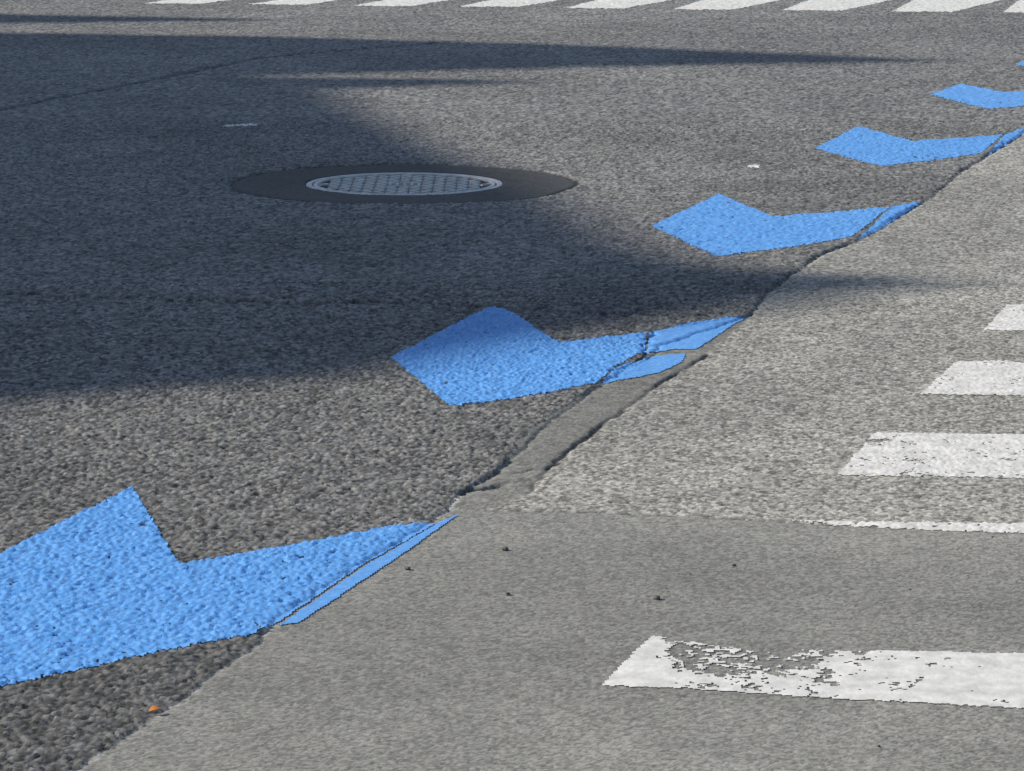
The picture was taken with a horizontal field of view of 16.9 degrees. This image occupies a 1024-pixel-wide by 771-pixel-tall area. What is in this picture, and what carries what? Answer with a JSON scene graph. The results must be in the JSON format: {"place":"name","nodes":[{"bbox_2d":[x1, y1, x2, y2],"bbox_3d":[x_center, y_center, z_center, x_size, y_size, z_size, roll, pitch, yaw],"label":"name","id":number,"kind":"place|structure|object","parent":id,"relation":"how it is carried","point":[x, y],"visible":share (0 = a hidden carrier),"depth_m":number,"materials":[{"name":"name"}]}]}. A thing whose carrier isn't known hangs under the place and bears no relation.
{"place":"outdoors","nodes":[
{"label":"outdoors","id":0,"kind":"place"},
{"bbox_2d":[0,0,1023,770],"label":"asphalt road","id":1,"kind":"structure","parent":0,"point":[236,392],"depth_m":9.20,"materials":[{"name":"grey asphalt"}]},
{"bbox_2d":[149,705,161,710],"bbox_3d":[-0.599,0.542,5.789,0.026,0.007,0.014,-7,12,-34],"label":"fallen leaf","id":2,"kind":"object","parent":1,"relation":"on","point":[153,707],"visible":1,"depth_m":5.79,"materials":[{"name":"orange plant"}]},
{"bbox_2d":[146,0,225,3],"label":"crosswalk stripe","id":3,"kind":"object","parent":1,"relation":"on","point":[186,1],"visible":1,"depth_m":24.12,"materials":[{"name":"white paint"}]},
{"bbox_2d":[0,486,456,686],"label":"blue road marking","id":4,"kind":"object","parent":1,"relation":"on","point":[141,568],"visible":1,"depth_m":6.68,"materials":[{"name":"paint"}]},
{"bbox_2d":[223,123,256,126],"bbox_3d":[-1.222,-1.174,15.541,0.156,0.009,0.094,0,10,0],"label":"paint fleck","id":5,"kind":"object","parent":1,"relation":"on","point":[232,125],"visible":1,"depth_m":15.53},
{"bbox_2d":[249,0,333,4],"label":"crosswalk stripe","id":6,"kind":"object","parent":1,"relation":"on","point":[293,2],"visible":1,"depth_m":24.04,"materials":[{"name":"white paint"}]},
{"bbox_2d":[352,0,446,5],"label":"crosswalk stripe","id":7,"kind":"object","parent":1,"relation":"on","point":[398,3],"visible":1,"depth_m":23.97,"materials":[{"name":"white paint"}]},
{"bbox_2d":[306,172,502,194],"bbox_3d":[-0.416,-0.766,13.350,0.762,0.034,0.762,0,10,0],"label":"manhole cover","id":8,"kind":"object","parent":1,"relation":"in","point":[407,183],"visible":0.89,"depth_m":13.35,"materials":[{"name":"metal"}]},
{"bbox_2d":[460,0,555,6],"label":"crosswalk stripe","id":9,"kind":"object","parent":1,"relation":"on","point":[505,3],"visible":1,"depth_m":23.93,"materials":[{"name":"white paint"}]},
{"bbox_2d":[390,306,746,405],"bbox_3d":[0.085,-0.079,9.379,0.778,0.032,1.658,3,10,16],"label":"blue road marking","id":10,"kind":"object","parent":1,"relation":"on","point":[544,361],"visible":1,"depth_m":9.32,"materials":[{"name":"paint"}]},
{"bbox_2d":[564,0,666,8],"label":"crosswalk stripe","id":11,"kind":"object","parent":1,"relation":"on","point":[618,4],"visible":1,"depth_m":23.89,"materials":[{"name":"white paint"}]},
{"bbox_2d":[653,595,659,599],"bbox_3d":[0.277,0.407,6.602,0.015,0.010,0.014,3,10,17],"label":"pebble","id":12,"kind":"object","parent":1,"relation":"on","point":[656,597],"visible":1,"depth_m":6.60,"materials":[{"name":"stone"}]},
{"bbox_2d":[676,0,776,9],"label":"crosswalk stripe","id":13,"kind":"object","parent":1,"relation":"on","point":[717,4],"visible":1,"depth_m":23.83,"materials":[{"name":"white paint"}]},
{"bbox_2d":[651,193,920,255],"bbox_3d":[0.901,-0.561,12.080,0.779,0.020,1.658,3,10,17],"label":"blue road marking","id":14,"kind":"object","parent":1,"relation":"on","point":[709,218],"visible":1,"depth_m":12.05,"materials":[{"name":"paint"}]},
{"bbox_2d":[602,635,1023,707],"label":"crosswalk stripe","id":15,"kind":"object","parent":1,"relation":"on","point":[957,677],"visible":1,"depth_m":6.03,"materials":[{"name":"white paint"}]},
{"bbox_2d":[781,0,887,10],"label":"crosswalk stripe","id":16,"kind":"object","parent":1,"relation":"on","point":[833,5],"visible":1,"depth_m":23.79,"materials":[{"name":"white paint"}]},
{"bbox_2d":[792,519,1023,532],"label":"crosswalk stripe","id":17,"kind":"object","parent":1,"relation":"on","point":[988,527],"visible":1,"depth_m":7.25,"materials":[{"name":"white paint"}]},
{"bbox_2d":[816,126,1023,165],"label":"blue road marking","id":18,"kind":"object","parent":1,"relation":"on","point":[862,144],"visible":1,"depth_m":14.63,"materials":[{"name":"paint"}]},
{"bbox_2d":[838,432,1023,477],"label":"crosswalk stripe","id":19,"kind":"object","parent":1,"relation":"on","point":[951,455],"visible":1,"depth_m":7.99,"materials":[{"name":"white paint"}]},
{"bbox_2d":[893,0,998,11],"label":"crosswalk stripe","id":20,"kind":"object","parent":1,"relation":"on","point":[932,5],"visible":1,"depth_m":23.71,"materials":[{"name":"white paint"}]},
{"bbox_2d":[920,360,1023,395],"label":"crosswalk stripe","id":21,"kind":"object","parent":1,"relation":"on","point":[979,378],"visible":1,"depth_m":9.00,"materials":[{"name":"white paint"}]},
{"bbox_2d":[930,84,1023,108],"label":"blue road marking","id":22,"kind":"object","parent":1,"relation":"on","point":[971,95],"visible":1,"depth_m":16.94,"materials":[{"name":"paint"}]},
{"bbox_2d":[984,304,1023,330],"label":"crosswalk stripe","id":23,"kind":"object","parent":1,"relation":"on","point":[1010,318],"visible":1,"depth_m":10.00,"materials":[{"name":"white paint"}]},
{"bbox_2d":[1004,0,1023,12],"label":"crosswalk stripe","id":24,"kind":"object","parent":1,"relation":"on","point":[1019,4],"visible":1,"depth_m":23.47,"materials":[{"name":"white paint"}]},
{"bbox_2d":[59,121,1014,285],"bbox_3d":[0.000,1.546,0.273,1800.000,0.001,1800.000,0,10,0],"label":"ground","id":25,"kind":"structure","parent":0,"point":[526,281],"depth_m":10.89,"materials":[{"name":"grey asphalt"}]}
]}

